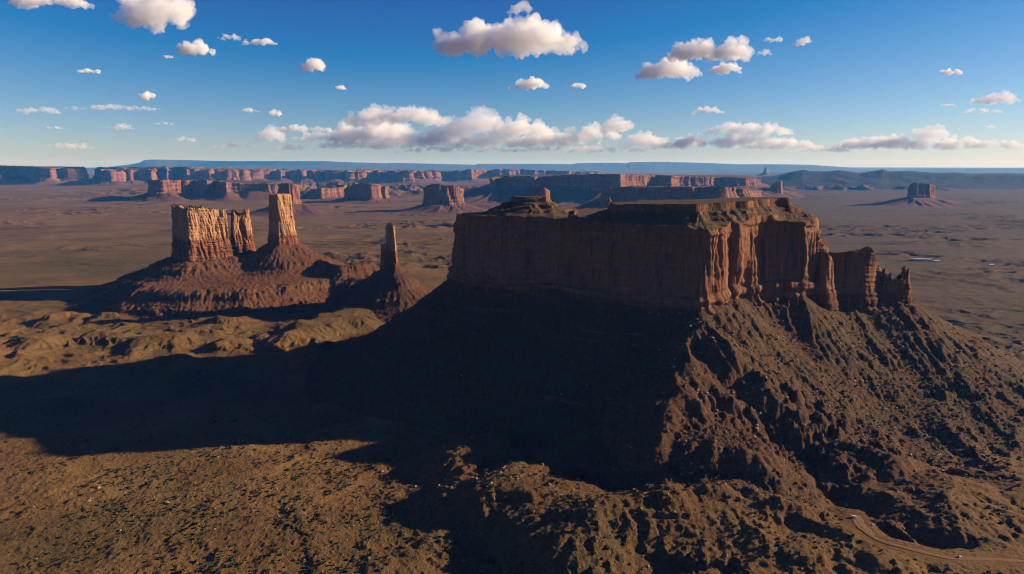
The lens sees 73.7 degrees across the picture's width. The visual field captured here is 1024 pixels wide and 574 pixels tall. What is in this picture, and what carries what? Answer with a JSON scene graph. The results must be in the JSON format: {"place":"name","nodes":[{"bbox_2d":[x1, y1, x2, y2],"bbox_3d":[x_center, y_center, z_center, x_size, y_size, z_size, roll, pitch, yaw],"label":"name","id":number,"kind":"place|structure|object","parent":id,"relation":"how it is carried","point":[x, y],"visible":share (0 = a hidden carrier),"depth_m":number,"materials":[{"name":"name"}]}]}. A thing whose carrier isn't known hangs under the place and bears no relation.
{"place":"outdoors","nodes":[
{"label":"outdoors","id":0,"kind":"place"},
{"bbox_2d":[86,160,862,170],"bbox_3d":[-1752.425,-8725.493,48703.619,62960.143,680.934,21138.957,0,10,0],"label":"hills","id":1,"kind":"structure","parent":0,"point":[629,166],"depth_m":43789.72,"materials":[{"name":"blue stone"}]},
{"bbox_2d":[0,167,1023,573],"bbox_3d":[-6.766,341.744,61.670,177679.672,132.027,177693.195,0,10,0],"label":"ground","id":2,"kind":"structure","parent":0,"point":[60,245],"depth_m":935.88,"materials":[{"name":"soil"}]},
{"bbox_2d":[0,165,89,184],"bbox_3d":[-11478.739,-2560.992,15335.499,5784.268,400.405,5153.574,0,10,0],"label":"mesa","id":3,"kind":"structure","parent":2,"relation":"on","point":[38,175],"depth_m":13902.24,"materials":[{"name":"brown stone"}]},
{"bbox_2d":[75,166,271,185],"bbox_3d":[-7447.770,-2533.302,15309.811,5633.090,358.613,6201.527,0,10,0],"label":"mesa","id":4,"kind":"structure","parent":2,"relation":"on","point":[121,176],"depth_m":13654.56,"materials":[{"name":"brown stone"}]},
{"bbox_2d":[66,204,332,319],"bbox_3d":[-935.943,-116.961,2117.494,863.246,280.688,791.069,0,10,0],"label":"butte","id":5,"kind":"object","parent":2,"relation":"on","point":[197,274],"visible":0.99,"depth_m":1959.91,"materials":[{"name":"orange stone"}]},
{"bbox_2d":[130,179,279,201],"bbox_3d":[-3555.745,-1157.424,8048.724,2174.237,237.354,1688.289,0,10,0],"label":"mesa","id":6,"kind":"structure","parent":2,"relation":"on","point":[159,190],"depth_m":7679.56,"materials":[{"name":"brown stone"}]},
{"bbox_2d":[230,206,255,255],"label":"twin spires","id":7,"kind":"object","parent":2,"relation":"on","point":[242,239],"visible":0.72,"depth_m":2272.03,"materials":[{"name":"orange stone"}]},
{"bbox_2d":[249,183,339,216],"bbox_3d":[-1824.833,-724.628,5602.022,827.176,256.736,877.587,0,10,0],"label":"butte","id":8,"kind":"object","parent":2,"relation":"on","point":[299,208],"visible":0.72,"depth_m":5498.12,"materials":[{"name":"red stone"}]},
{"bbox_2d":[242,193,379,300],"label":"rock tower","id":9,"kind":"structure","parent":2,"relation":"on","point":[283,251],"depth_m":2162.23,"materials":[{"name":"orange stone"}]},
{"bbox_2d":[300,185,346,200],"bbox_3d":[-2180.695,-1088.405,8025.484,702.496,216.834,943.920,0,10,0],"label":"butte","id":10,"kind":"object","parent":2,"relation":"on","point":[328,192],"visible":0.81,"depth_m":7857.81,"materials":[{"name":"red stone"}]},
{"bbox_2d":[259,168,447,183],"bbox_3d":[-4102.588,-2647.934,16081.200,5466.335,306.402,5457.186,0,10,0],"label":"mesa","id":11,"kind":"structure","parent":2,"relation":"on","point":[358,175],"depth_m":14288.73,"materials":[{"name":"brown stone"}]},
{"bbox_2d":[327,183,407,203],"bbox_3d":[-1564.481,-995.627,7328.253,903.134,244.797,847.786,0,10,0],"label":"butte","id":12,"kind":"object","parent":2,"relation":"on","point":[361,193],"visible":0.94,"depth_m":7164.38,"materials":[{"name":"red stone"}]},
{"bbox_2d":[322,222,431,323],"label":"rock spire","id":13,"kind":"object","parent":2,"relation":"on","point":[390,289],"visible":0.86,"depth_m":1796.50,"materials":[{"name":"orange stone"}]},
{"bbox_2d":[394,184,487,213],"bbox_3d":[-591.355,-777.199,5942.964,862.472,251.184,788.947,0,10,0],"label":"butte","id":14,"kind":"object","parent":2,"relation":"on","point":[441,199],"visible":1,"depth_m":5815.44,"materials":[{"name":"red stone"}]},
{"bbox_2d":[0,300,1023,573],"bbox_3d":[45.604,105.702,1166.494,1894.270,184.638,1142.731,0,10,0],"label":"scrub","id":15,"kind":"object","parent":2,"relation":"on","point":[214,456],"visible":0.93,"depth_m":882.81,"materials":[{"name":"green plant"}]},
{"bbox_2d":[12,300,1023,572],"bbox_3d":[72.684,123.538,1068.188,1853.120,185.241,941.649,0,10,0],"label":"stones","id":16,"kind":"object","parent":2,"relation":"on","point":[758,430],"visible":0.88,"depth_m":971.05,"materials":[{"name":"stone"}]},
{"bbox_2d":[438,169,603,182],"bbox_3d":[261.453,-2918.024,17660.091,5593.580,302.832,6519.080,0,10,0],"label":"mesa","id":17,"kind":"structure","parent":2,"relation":"on","point":[472,176],"depth_m":15887.75,"materials":[{"name":"brown stone"}]},
{"bbox_2d":[534,188,549,197],"bbox_3d":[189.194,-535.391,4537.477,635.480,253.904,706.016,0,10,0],"label":"butte","id":18,"kind":"object","parent":2,"relation":"on","point":[543,192],"visible":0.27,"depth_m":4455.67,"materials":[{"name":"red stone"}]},
{"bbox_2d":[605,197,611,207],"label":"rock pinnacle","id":19,"kind":"object","parent":2,"relation":"on","point":[607,203],"visible":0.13,"depth_m":3018.52,"materials":[{"name":"brown stone"}]},
{"bbox_2d":[463,174,806,205],"bbox_3d":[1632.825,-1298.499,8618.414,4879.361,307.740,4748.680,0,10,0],"label":"mesa","id":20,"kind":"structure","parent":2,"relation":"on","point":[573,189],"depth_m":7322.52,"materials":[{"name":"brown stone"}]},
{"bbox_2d":[303,196,1023,502],"bbox_3d":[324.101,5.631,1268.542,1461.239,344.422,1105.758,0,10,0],"label":"mesa","id":21,"kind":"structure","parent":2,"relation":"on","point":[533,267],"depth_m":1095.27,"materials":[{"name":"red stone"}]},
{"bbox_2d":[574,186,761,208],"bbox_3d":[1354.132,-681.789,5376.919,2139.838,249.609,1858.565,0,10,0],"label":"mesa","id":22,"kind":"structure","parent":2,"relation":"on","point":[626,194],"depth_m":4954.71,"materials":[{"name":"red stone"}]},
{"bbox_2d":[752,167,772,176],"bbox_3d":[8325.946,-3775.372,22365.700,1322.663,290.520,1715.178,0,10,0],"label":"rock spire","id":23,"kind":"object","parent":2,"relation":"on","point":[766,172],"visible":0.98,"depth_m":22140.63,"materials":[{"name":"brown stone"}]},
{"bbox_2d":[769,181,806,198],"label":"butte","id":24,"kind":"object","parent":2,"relation":"on","point":[776,187],"visible":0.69,"depth_m":8200.28,"materials":[{"name":"brown stone"}]},
{"bbox_2d":[864,183,976,206],"bbox_3d":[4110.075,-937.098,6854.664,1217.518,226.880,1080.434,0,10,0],"label":"butte","id":25,"kind":"object","parent":2,"relation":"on","point":[920,194],"visible":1,"depth_m":6724.02,"materials":[{"name":"red stone"}]},
{"bbox_2d":[912,258,931,260],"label":"long building","id":26,"kind":"structure","parent":2,"relation":"on","point":[915,259],"depth_m":2852.73,"materials":[{"name":"beige paint"}]},
{"bbox_2d":[0,0,1023,167],"label":"sky","id":27,"kind":"structure","parent":0,"point":[84,83],"materials":[{"name":"blue"}]},
{"bbox_2d":[757,169,1023,190],"bbox_3d":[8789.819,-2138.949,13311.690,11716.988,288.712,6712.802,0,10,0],"label":"hills","id":28,"kind":"structure","parent":0,"point":[881,179],"depth_m":11997.57,"materials":[{"name":"brown stone"}]},
{"bbox_2d":[808,168,1023,171],"bbox_3d":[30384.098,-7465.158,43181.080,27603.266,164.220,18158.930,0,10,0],"label":"hills","id":29,"kind":"structure","parent":0,"point":[967,169],"depth_m":38604.48,"materials":[{"name":"blue stone"}]},
{"bbox_2d":[848,514,1023,562],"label":"dirt road","id":30,"kind":"structure","parent":0,"point":[858,522],"depth_m":678.22,"materials":[{"name":"soil"}]}
]}

